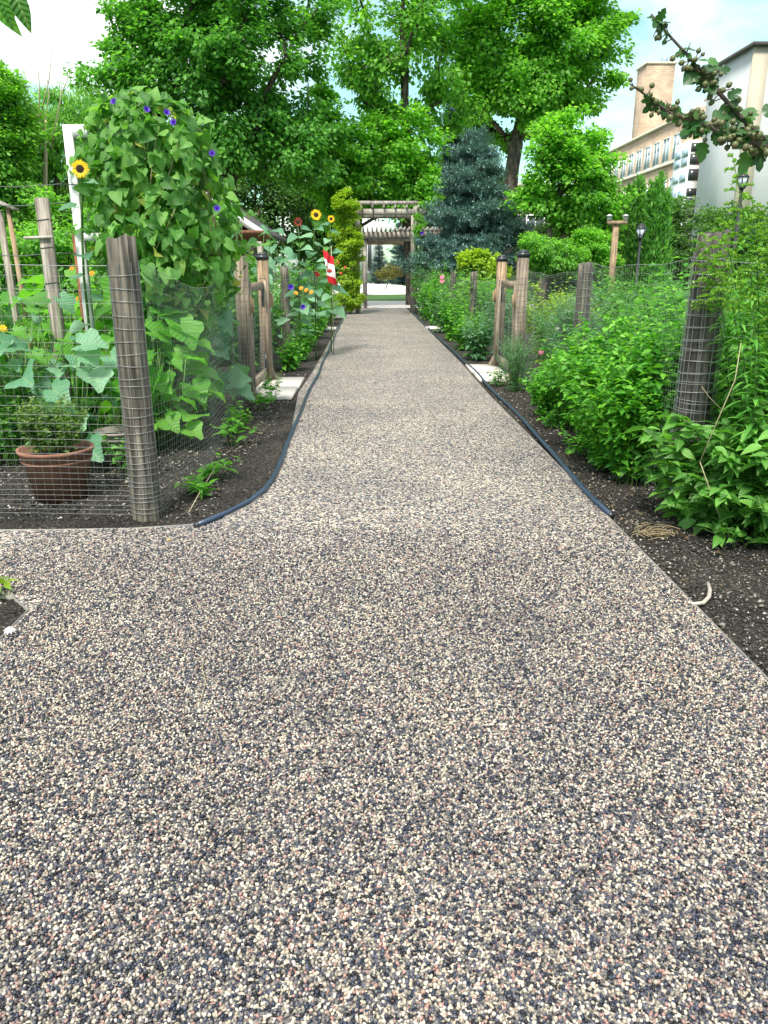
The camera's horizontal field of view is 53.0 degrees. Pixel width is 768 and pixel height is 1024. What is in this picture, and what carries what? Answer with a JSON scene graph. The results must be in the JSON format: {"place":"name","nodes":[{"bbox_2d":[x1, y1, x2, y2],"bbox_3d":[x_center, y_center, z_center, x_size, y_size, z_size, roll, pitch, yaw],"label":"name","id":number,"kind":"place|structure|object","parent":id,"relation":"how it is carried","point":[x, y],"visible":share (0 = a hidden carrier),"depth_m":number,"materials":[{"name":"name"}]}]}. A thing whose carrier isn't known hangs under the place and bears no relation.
{"place":"outdoors","nodes":[
{"label":"outdoors","id":0,"kind":"place"},
{"bbox_2d":[0,593,44,635],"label":"garden soil","id":1,"kind":"structure","parent":0,"point":[10,606],"depth_m":3.30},
{"bbox_2d":[0,0,31,36],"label":"sapling","id":2,"kind":"object","parent":1,"relation":"on","point":[10,10],"visible":1,"depth_m":1.00,"materials":[{"name":"green plant"}]},
{"bbox_2d":[0,370,312,528],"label":"garden soil","id":3,"kind":"structure","parent":0,"point":[253,474],"depth_m":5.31,"materials":[{"name":"soil"}]},
{"bbox_2d":[0,201,37,398],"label":"stake","id":4,"kind":"object","parent":3,"relation":"on","point":[8,270],"visible":0.46,"depth_m":6.78,"materials":[{"name":"wood"}]},
{"bbox_2d":[0,359,38,465],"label":"tomato plant","id":5,"kind":"object","parent":3,"relation":"on","point":[5,445],"visible":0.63,"depth_m":5.76,"materials":[{"name":"green plant"}]},
{"bbox_2d":[0,346,71,445],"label":"tomato plant","id":6,"kind":"object","parent":3,"relation":"on","point":[40,371],"visible":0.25,"depth_m":5.86,"materials":[{"name":"green plant"}]},
{"bbox_2d":[0,305,87,456],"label":"squash plant","id":7,"kind":"object","parent":3,"relation":"on","point":[67,341],"visible":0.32,"depth_m":6.00,"materials":[{"name":"green plant"}]},
{"bbox_2d":[23,198,73,402],"bbox_3d":[-2.625,-1.421,6.099,0.220,1.984,0.101,0,17,-1],"label":"garden stake","id":8,"kind":"object","parent":3,"relation":"on","point":[45,237],"visible":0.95,"depth_m":5.94,"materials":[{"name":"grey wood"}]},
{"bbox_2d":[16,440,93,503],"bbox_3d":[-2.087,-0.255,4.943,0.464,0.330,0.464,0,17,-1],"label":"terracotta pot","id":9,"kind":"object","parent":3,"relation":"on","point":[66,478],"visible":0.81,"depth_m":4.81,"materials":[{"name":"ceramic"}]},
{"bbox_2d":[1,389,89,454],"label":"potted herb","id":10,"kind":"object","parent":9,"relation":"on","point":[34,434],"visible":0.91,"depth_m":4.81,"materials":[{"name":"green plant"}]},
{"bbox_2d":[0,267,114,396],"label":"squash plant","id":11,"kind":"object","parent":3,"relation":"on","point":[39,280],"visible":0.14,"depth_m":7.00,"materials":[{"name":"green plant"}]},
{"bbox_2d":[0,290,120,462],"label":"squash plant","id":12,"kind":"object","parent":3,"relation":"on","point":[91,346],"visible":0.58,"depth_m":5.56,"materials":[{"name":"green plant"}]},
{"bbox_2d":[58,159,102,413],"bbox_3d":[-2.452,-1.683,6.376,0.457,2.258,0.382,10,20,29],"label":"sunflower","id":13,"kind":"object","parent":3,"relation":"on","point":[81,172],"visible":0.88,"depth_m":6.21,"materials":[{"name":"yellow plant"}]},
{"bbox_2d":[1,317,167,430],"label":"squash plant","id":14,"kind":"object","parent":3,"relation":"on","point":[50,356],"visible":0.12,"depth_m":6.48,"materials":[{"name":"green plant"}]},
{"bbox_2d":[62,124,123,419],"bbox_3d":[-2.228,-1.979,6.859,0.655,2.535,0.800,0,17,-1],"label":"trellis frame","id":15,"kind":"object","parent":3,"relation":"on","point":[70,134],"visible":0.36,"depth_m":6.29,"materials":[{"name":"white paint"}]},
{"bbox_2d":[93,425,126,465],"bbox_3d":[-2.017,-0.503,5.868,0.350,0.250,0.350,0,17,-1],"label":"grey pot","id":16,"kind":"object","parent":3,"relation":"on","point":[111,439],"visible":0.39,"depth_m":5.76,"materials":[{"name":"ceramic"}]},
{"bbox_2d":[0,234,244,521],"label":"wire fence","id":17,"kind":"object","parent":3,"relation":"on","point":[132,366],"visible":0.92,"depth_m":4.36,"materials":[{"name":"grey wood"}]},
{"bbox_2d":[70,276,225,441],"bbox_3d":[-2.058,-1.298,6.497,1.405,1.405,1.219,15,23,40],"label":"squash plant","id":18,"kind":"object","parent":3,"relation":"on","point":[108,340],"visible":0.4,"depth_m":6.33,"materials":[{"name":"green plant"}]},
{"bbox_2d":[57,86,254,422],"bbox_3d":[-1.844,-2.074,6.596,1.520,2.814,1.494,0,17,-1],"label":"morning glory","id":19,"kind":"object","parent":3,"relation":"on","point":[156,180],"visible":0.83,"depth_m":6.12,"materials":[{"name":"green plant"}]},
{"bbox_2d":[105,348,210,450],"bbox_3d":[-1.801,-0.932,6.329,0.771,0.799,0.926,0,17,-1],"label":"squash plant","id":20,"kind":"object","parent":3,"relation":"on","point":[176,424],"visible":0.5,"depth_m":6.21,"materials":[{"name":"green plant"}]},
{"bbox_2d":[174,473,219,499],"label":"verge weed","id":21,"kind":"object","parent":3,"relation":"on","point":[202,487],"visible":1,"depth_m":4.95,"materials":[{"name":"green plant"}]},
{"bbox_2d":[165,294,254,413],"bbox_3d":[-1.979,-1.605,7.689,1.240,1.271,1.158,-11,20,-31],"label":"squash plant","id":22,"kind":"object","parent":3,"relation":"on","point":[244,387],"visible":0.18,"depth_m":7.70,"materials":[{"name":"green plant"}]},
{"bbox_2d":[211,414,258,445],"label":"verge weed","id":23,"kind":"object","parent":3,"relation":"on","point":[223,432],"visible":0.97,"depth_m":6.41,"materials":[{"name":"green plant"}]},
{"bbox_2d":[234,245,277,403],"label":"garden gate","id":24,"kind":"structure","parent":3,"relation":"on","point":[245,304],"depth_m":8.82,"materials":[{"name":"brown wood"}]},
{"bbox_2d":[211,269,313,371],"bbox_3d":[-1.873,-2.781,10.897,1.254,1.591,1.454,-11,21,-32],"label":"garden plant","id":25,"kind":"object","parent":3,"relation":"on","point":[274,310],"visible":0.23,"depth_m":10.93,"materials":[{"name":"green plant"}]},
{"bbox_2d":[272,337,306,371],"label":"verge plant","id":26,"kind":"object","parent":3,"relation":"on","point":[291,361],"visible":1,"depth_m":11.17,"materials":[{"name":"green plant"}]},
{"bbox_2d":[10,309,346,369],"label":"garden soil","id":27,"kind":"structure","parent":0,"point":[307,363],"depth_m":13.53,"materials":[{"name":"soil"}]},
{"bbox_2d":[20,30,77,193],"bbox_3d":[-7.023,-6.925,16.568,1.488,6.116,0.100,0,17,-1],"label":"bare sapling","id":28,"kind":"object","parent":27,"relation":"on","point":[45,174],"visible":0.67,"depth_m":16.11,"materials":[{"name":"wood"}]},
{"bbox_2d":[20,76,116,258],"bbox_3d":[-7.288,-6.820,17.628,3.767,5.573,2.363,0,17,-1],"label":"walnut tree","id":29,"kind":"object","parent":27,"relation":"on","point":[69,112],"visible":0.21,"depth_m":16.84,"materials":[{"name":"green plant"}]},
{"bbox_2d":[203,204,289,365],"bbox_3d":[-2.275,-3.405,11.609,1.553,2.360,1.797,-11,21,-32],"label":"sunflower stand","id":30,"kind":"object","parent":27,"relation":"on","point":[271,263],"visible":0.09,"depth_m":11.60,"materials":[{"name":"green plant"}]},
{"bbox_2d":[247,232,321,349],"bbox_3d":[-2.010,-4.032,14.050,1.772,2.101,1.640,0,17,-1],"label":"sunflower stand","id":31,"kind":"object","parent":27,"relation":"on","point":[252,241],"visible":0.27,"depth_m":13.94,"materials":[{"name":"green plant"}]},
{"bbox_2d":[272,261,321,336],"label":"garden plant","id":32,"kind":"object","parent":27,"relation":"on","point":[301,296],"visible":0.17,"depth_m":15.82,"materials":[{"name":"green plant"}]},
{"bbox_2d":[281,217,314,360],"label":"sunflower","id":33,"kind":"object","parent":27,"relation":"on","point":[293,236],"visible":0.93,"depth_m":12.21,"materials":[{"name":"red plant"}]},
{"bbox_2d":[269,267,327,369],"bbox_3d":[-1.748,-4.834,17.791,0.178,1.544,16.101,0,17,-1],"label":"wire fence","id":34,"kind":"object","parent":27,"relation":"on","point":[285,289],"visible":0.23,"depth_m":13.05,"materials":[{"name":"grey metal"}]},
{"bbox_2d":[295,209,329,359],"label":"sunflower","id":35,"kind":"object","parent":27,"relation":"on","point":[309,254],"visible":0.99,"depth_m":12.37,"materials":[{"name":"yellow plant"}]},
{"bbox_2d":[316,215,348,351],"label":"sunflower","id":36,"kind":"object","parent":27,"relation":"on","point":[338,311],"visible":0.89,"depth_m":13.43,"materials":[{"name":"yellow plant"}]},
{"bbox_2d":[163,192,286,330],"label":"garden shed","id":37,"kind":"structure","parent":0,"point":[251,227],"depth_m":15.79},
{"bbox_2d":[1,272,681,315],"bbox_3d":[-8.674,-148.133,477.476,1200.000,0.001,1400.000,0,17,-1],"label":"ground","id":38,"kind":"structure","parent":0,"point":[424,275],"depth_m":36.87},
{"bbox_2d":[0,59,60,237],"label":"tree","id":39,"kind":"object","parent":38,"relation":"on","point":[20,133],"visible":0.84,"depth_m":15.23,"materials":[{"name":"green plant"}]},
{"bbox_2d":[0,183,157,348],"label":"hedge shrub","id":40,"kind":"object","parent":38,"relation":"on","point":[63,242],"visible":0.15,"depth_m":10.50,"materials":[{"name":"green plant"}]},
{"bbox_2d":[63,0,354,204],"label":"maple tree","id":41,"kind":"object","parent":38,"relation":"on","point":[214,37],"visible":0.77,"depth_m":25.66,"materials":[{"name":"green plant"}]},
{"bbox_2d":[281,79,455,298],"bbox_3d":[-0.693,-12.464,30.747,6.859,8.498,4.627,-5,18,-16],"label":"light tree","id":42,"kind":"object","parent":38,"relation":"on","point":[392,166],"visible":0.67,"depth_m":29.54,"materials":[{"name":"green plant"}]},
{"bbox_2d":[419,0,642,294],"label":"maple tree","id":43,"kind":"object","parent":38,"relation":"on","point":[542,72],"visible":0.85,"depth_m":31.04,"materials":[{"name":"green plant"}]},
{"bbox_2d":[0,279,685,300],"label":"lawn","id":44,"kind":"structure","parent":0,"point":[397,297],"depth_m":42.97,"materials":[{"name":"plant"}]},
{"bbox_2d":[236,159,326,267],"bbox_3d":[-6.493,-15.185,40.321,9.076,7.966,6.417,0,17,-1],"label":"broadleaf tree","id":45,"kind":"object","parent":44,"relation":"on","point":[273,206],"visible":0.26,"depth_m":39.33,"materials":[{"name":"green plant"}]},
{"bbox_2d":[285,198,350,290],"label":"broadleaf tree","id":46,"kind":"object","parent":44,"relation":"on","point":[332,242],"visible":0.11,"depth_m":43.51,"materials":[{"name":"green plant"}]},
{"bbox_2d":[279,213,382,282],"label":"garden house","id":47,"kind":"structure","parent":44,"relation":"on","point":[374,224],"depth_m":92.78,"materials":[{"name":"white paint"}]},
{"bbox_2d":[421,71,488,288],"bbox_3d":[3.407,-15.527,36.143,4.624,10.918,4.563,0,17,-1],"label":"columnar tree","id":48,"kind":"object","parent":44,"relation":"on","point":[451,144],"visible":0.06,"depth_m":35.14,"materials":[{"name":"green plant"}]},
{"bbox_2d":[520,207,606,299],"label":"broadleaf tree","id":49,"kind":"object","parent":44,"relation":"on","point":[558,281],"visible":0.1,"depth_m":38.80,"materials":[{"name":"green plant"}]},
{"bbox_2d":[595,194,699,297],"bbox_3d":[12.834,-12.965,37.855,6.597,5.256,5.889,0,17,-1],"label":"broadleaf tree","id":50,"kind":"object","parent":44,"relation":"on","point":[678,215],"visible":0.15,"depth_m":36.86,"materials":[{"name":"green plant"}]},
{"bbox_2d":[674,201,767,295],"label":"broadleaf tree","id":51,"kind":"object","parent":44,"relation":"on","point":[708,224],"visible":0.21,"depth_m":37.08,"materials":[{"name":"green plant"}]},
{"bbox_2d":[274,283,420,294],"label":"curved walk","id":52,"kind":"structure","parent":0,"point":[377,289],"depth_m":59.57,"materials":[{"name":"concrete"}]},
{"bbox_2d":[0,308,767,1023],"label":"path","id":53,"kind":"structure","parent":0,"point":[400,426],"depth_m":3.29,"materials":[{"name":"grey gravel"}]},
{"bbox_2d":[193,312,346,527],"bbox_3d":[-1.112,-3.451,15.611,0.348,0.041,23.607,0,17,-1],"label":"garden hose","id":54,"kind":"object","parent":53,"relation":"on","point":[251,499],"visible":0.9,"depth_m":5.33,"materials":[{"name":"rubber"}]},
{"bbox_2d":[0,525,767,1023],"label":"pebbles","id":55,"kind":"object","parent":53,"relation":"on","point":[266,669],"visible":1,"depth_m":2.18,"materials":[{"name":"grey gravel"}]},
{"bbox_2d":[354,201,426,313],"bbox_3d":[0.171,-8.696,26.468,2.474,3.626,1.800,0,17,-1],"label":"garden arbor","id":56,"kind":"object","parent":53,"relation":"on","point":[394,212],"visible":0.69,"depth_m":25.40,"materials":[{"name":"brown wood"}]},
{"bbox_2d":[327,186,366,313],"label":"arbor vine","id":57,"kind":"object","parent":56,"relation":"attached to","point":[351,242],"visible":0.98,"depth_m":25.14,"materials":[{"name":"green plant"}]},
{"bbox_2d":[410,211,426,307],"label":"post vine","id":58,"kind":"object","parent":56,"relation":"attached to","point":[419,227],"visible":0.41,"depth_m":25.33,"materials":[{"name":"green plant"}]},
{"bbox_2d":[412,314,767,679],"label":"path edging","id":59,"kind":"object","parent":53,"relation":"on","point":[728,638],"visible":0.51,"depth_m":3.79,"materials":[{"name":"metal"}]},
{"bbox_2d":[0,0,767,271],"label":"sky","id":60,"kind":"structure","parent":0,"point":[721,28],"materials":[{"name":"white"}]},
{"bbox_2d":[277,301,509,307],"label":"concrete paving","id":61,"kind":"structure","parent":0,"point":[385,304],"depth_m":33.23,"materials":[{"name":"concrete"}]},
{"bbox_2d":[361,227,442,308],"bbox_3d":[0.656,-9.544,30.272,3.071,2.970,3.350,0,17,-1],"label":"garden pergola","id":62,"kind":"object","parent":61,"relation":"on","point":[398,235],"visible":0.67,"depth_m":28.74,"materials":[{"name":"brown wood"}]},
{"bbox_2d":[319,0,489,304],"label":"tall tree","id":63,"kind":"object","parent":61,"relation":"on","point":[361,78],"visible":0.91,"depth_m":29.67,"materials":[{"name":"green plant"}]},
{"bbox_2d":[407,308,600,358],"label":"garden soil","id":64,"kind":"structure","parent":0,"point":[461,353],"depth_m":15.73,"materials":[{"name":"soil"}]},
{"bbox_2d":[437,286,469,340],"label":"verge plant","id":65,"kind":"object","parent":64,"relation":"on","point":[445,315],"visible":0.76,"depth_m":15.89,"materials":[{"name":"green plant"}]},
{"bbox_2d":[432,271,495,356],"bbox_3d":[1.649,-5.134,18.859,0.148,1.480,15.001,0,17,-1],"label":"wire fence","id":66,"kind":"object","parent":64,"relation":"on","point":[473,292],"visible":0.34,"depth_m":14.83,"materials":[{"name":"grey metal"}]},
{"bbox_2d":[391,123,538,293],"bbox_3d":[2.784,-9.544,25.414,4.926,5.915,4.729,8,19,25],"label":"blue spruce","id":67,"kind":"object","parent":64,"relation":"on","point":[492,226],"visible":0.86,"depth_m":24.51,"materials":[{"name":"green plant"}]},
{"bbox_2d":[447,304,484,350],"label":"verge plant","id":68,"kind":"object","parent":64,"relation":"on","point":[461,339],"visible":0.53,"depth_m":14.03,"materials":[{"name":"green plant"}]},
{"bbox_2d":[440,259,495,320],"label":"garden plant","id":69,"kind":"object","parent":64,"relation":"on","point":[442,280],"visible":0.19,"depth_m":17.11,"materials":[{"name":"green plant"}]},
{"bbox_2d":[454,246,513,283],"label":"yellow shrub","id":70,"kind":"object","parent":64,"relation":"on","point":[470,258],"visible":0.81,"depth_m":20.68,"materials":[{"name":"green plant"}]},
{"bbox_2d":[462,267,512,343],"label":"garden plant","id":71,"kind":"object","parent":64,"relation":"on","point":[493,285],"visible":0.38,"depth_m":15.01,"materials":[{"name":"green plant"}]},
{"bbox_2d":[476,288,536,355],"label":"garden plant","id":72,"kind":"object","parent":64,"relation":"on","point":[508,312],"visible":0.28,"depth_m":13.15,"materials":[{"name":"plant"}]},
{"bbox_2d":[514,230,591,310],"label":"garden bush","id":73,"kind":"object","parent":64,"relation":"on","point":[567,257],"visible":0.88,"depth_m":19.78,"materials":[{"name":"green plant"}]},
{"bbox_2d":[499,101,645,306],"bbox_3d":[5.645,-8.995,23.416,3.591,6.262,2.989,-11,20,-30],"label":"tree","id":74,"kind":"object","parent":64,"relation":"on","point":[565,155],"visible":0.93,"depth_m":22.70,"materials":[{"name":"green plant"}]},
{"bbox_2d":[564,225,625,319],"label":"garden bush","id":75,"kind":"object","parent":64,"relation":"on","point":[597,244],"visible":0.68,"depth_m":21.56,"materials":[{"name":"green plant"}]},
{"bbox_2d":[549,266,673,342],"bbox_3d":[4.288,-3.701,14.110,2.477,1.549,2.232,0,17,-1],"label":"garden plant","id":76,"kind":"object","parent":64,"relation":"on","point":[602,292],"visible":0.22,"depth_m":13.93,"materials":[{"name":"green plant"}]},
{"bbox_2d":[607,214,628,290],"bbox_3d":[5.683,-5.953,19.151,0.580,2.707,0.223,0,17,-1],"label":"wooden lamp post","id":77,"kind":"object","parent":64,"relation":"on","point":[614,242],"visible":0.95,"depth_m":18.93,"materials":[{"name":"beige wood"}]},
{"bbox_2d":[617,173,647,296],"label":"columnar tree","id":78,"kind":"object","parent":64,"relation":"on","point":[634,212],"visible":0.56,"depth_m":24.33,"materials":[{"name":"green plant"}]},
{"bbox_2d":[633,169,678,301],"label":"columnar tree","id":79,"kind":"object","parent":64,"relation":"on","point":[657,221],"visible":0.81,"depth_m":23.48,"materials":[{"name":"green plant"}]},
{"bbox_2d":[458,358,767,676],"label":"garden soil","id":80,"kind":"structure","parent":0,"point":[732,585],"depth_m":4.07,"materials":[{"name":"soil"}]},
{"bbox_2d":[455,312,494,360],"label":"verge plant","id":81,"kind":"object","parent":80,"relation":"on","point":[479,349],"visible":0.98,"depth_m":12.49,"materials":[{"name":"plant"}]},
{"bbox_2d":[488,250,530,382],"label":"garden gate","id":82,"kind":"structure","parent":80,"relation":"on","point":[519,297],"depth_m":10.20,"materials":[{"name":"brown wood"}]},
{"bbox_2d":[413,313,614,517],"bbox_3d":[1.192,-3.479,15.702,0.125,0.041,23.416,0,17,-1],"label":"garden hose","id":83,"kind":"object","parent":80,"relation":"on","point":[593,498],"visible":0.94,"depth_m":6.12,"materials":[{"name":"rubber"}]},
{"bbox_2d":[493,328,538,392],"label":"feathery plant","id":84,"kind":"object","parent":80,"relation":"on","point":[513,367],"visible":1,"depth_m":9.21,"materials":[{"name":"plant"}]},
{"bbox_2d":[519,360,559,417],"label":"leafy shrub","id":85,"kind":"object","parent":80,"relation":"on","point":[542,397],"visible":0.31,"depth_m":7.53,"materials":[{"name":"green plant"}]},
{"bbox_2d":[525,277,597,362],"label":"garden plant","id":86,"kind":"object","parent":80,"relation":"on","point":[542,308],"visible":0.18,"depth_m":11.99,"materials":[{"name":"green plant"}]},
{"bbox_2d":[530,333,610,431],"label":"leafy shrub","id":87,"kind":"object","parent":80,"relation":"on","point":[553,388],"visible":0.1,"depth_m":6.96,"materials":[{"name":"green plant"}]},
{"bbox_2d":[525,283,634,359],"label":"leafy shrub","id":88,"kind":"object","parent":80,"relation":"on","point":[553,335],"visible":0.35,"depth_m":8.50,"materials":[{"name":"plant"}]},
{"bbox_2d":[559,396,624,472],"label":"leafy shrub","id":89,"kind":"object","parent":80,"relation":"on","point":[595,446],"visible":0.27,"depth_m":5.59,"materials":[{"name":"green plant"}]},
{"bbox_2d":[537,288,678,454],"bbox_3d":[1.802,-1.044,5.884,1.181,1.274,1.129,9,19,26],"label":"leafy shrub","id":90,"kind":"object","parent":80,"relation":"on","point":[578,361],"visible":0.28,"depth_m":5.85,"materials":[{"name":"green plant"}]},
{"bbox_2d":[560,317,684,487],"bbox_3d":[1.762,-0.767,5.273,1.067,1.112,1.027,-10,20,-30],"label":"leafy shrub","id":91,"kind":"object","parent":80,"relation":"on","point":[631,392],"visible":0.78,"depth_m":5.10,"materials":[{"name":"green plant"}]},
{"bbox_2d":[590,279,689,345],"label":"garden plant","id":92,"kind":"object","parent":80,"relation":"on","point":[627,297],"visible":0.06,"depth_m":7.72,"materials":[{"name":"green plant"}]},
{"bbox_2d":[521,229,767,499],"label":"wire fence","id":93,"kind":"object","parent":80,"relation":"on","point":[697,370],"visible":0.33,"depth_m":4.50,"materials":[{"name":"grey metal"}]},
{"bbox_2d":[604,256,767,354],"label":"leafy shrub","id":94,"kind":"object","parent":80,"relation":"on","point":[667,315],"visible":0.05,"depth_m":6.08,"materials":[{"name":"green plant"}]},
{"bbox_2d":[624,382,767,534],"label":"leafy shrub","id":95,"kind":"object","parent":80,"relation":"on","point":[682,506],"visible":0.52,"depth_m":4.32,"materials":[{"name":"green plant"}]},
{"bbox_2d":[629,8,767,174],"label":"crab apple tree","id":96,"kind":"object","parent":80,"relation":"on","point":[746,136],"visible":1,"depth_m":1.16,"materials":[{"name":"green plant"}]},
{"bbox_2d":[634,410,767,544],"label":"leafy shrub","id":97,"kind":"object","parent":80,"relation":"on","point":[751,509],"visible":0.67,"depth_m":4.06,"materials":[{"name":"green plant"}]},
{"bbox_2d":[636,280,767,459],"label":"leafy shrub","id":98,"kind":"object","parent":80,"relation":"on","point":[719,378],"visible":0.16,"depth_m":4.86,"materials":[{"name":"green plant"}]},
{"bbox_2d":[689,232,762,441],"bbox_3d":[1.918,-0.718,4.354,0.542,1.627,0.377,0,17,-1],"label":"goldenrod","id":99,"kind":"object","parent":80,"relation":"on","point":[712,270],"visible":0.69,"depth_m":4.24,"materials":[{"name":"green plant"}]},
{"bbox_2d":[697,516,767,547],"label":"verge weed","id":100,"kind":"object","parent":80,"relation":"on","point":[719,530],"visible":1,"depth_m":4.07,"materials":[{"name":"green plant"}]},
{"bbox_2d":[706,153,767,539],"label":"goldenrod","id":101,"kind":"object","parent":80,"relation":"on","point":[753,248],"visible":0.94,"depth_m":3.82,"materials":[{"name":"green plant"}]},
{"bbox_2d":[729,332,767,426],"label":"leafy shrub","id":102,"kind":"object","parent":80,"relation":"on","point":[764,394],"visible":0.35,"depth_m":4.50,"materials":[{"name":"green plant"}]},
{"bbox_2d":[738,220,767,492],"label":"goldenrod","id":103,"kind":"object","parent":80,"relation":"on","point":[764,312],"visible":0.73,"depth_m":3.85,"materials":[{"name":"green plant"}]},
{"bbox_2d":[563,56,706,274],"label":"brick building","id":104,"kind":"structure","parent":0,"point":[653,145],"depth_m":71.20,"materials":[{"name":"brick"}]},
{"bbox_2d":[671,140,701,274],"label":"building","id":105,"kind":"structure","parent":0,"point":[686,164],"depth_m":60.42,"materials":[{"name":"paint"}]},
{"bbox_2d":[690,41,767,262],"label":"rendered building","id":106,"kind":"structure","parent":0,"point":[747,74],"depth_m":50.51,"materials":[{"name":"white paint"}]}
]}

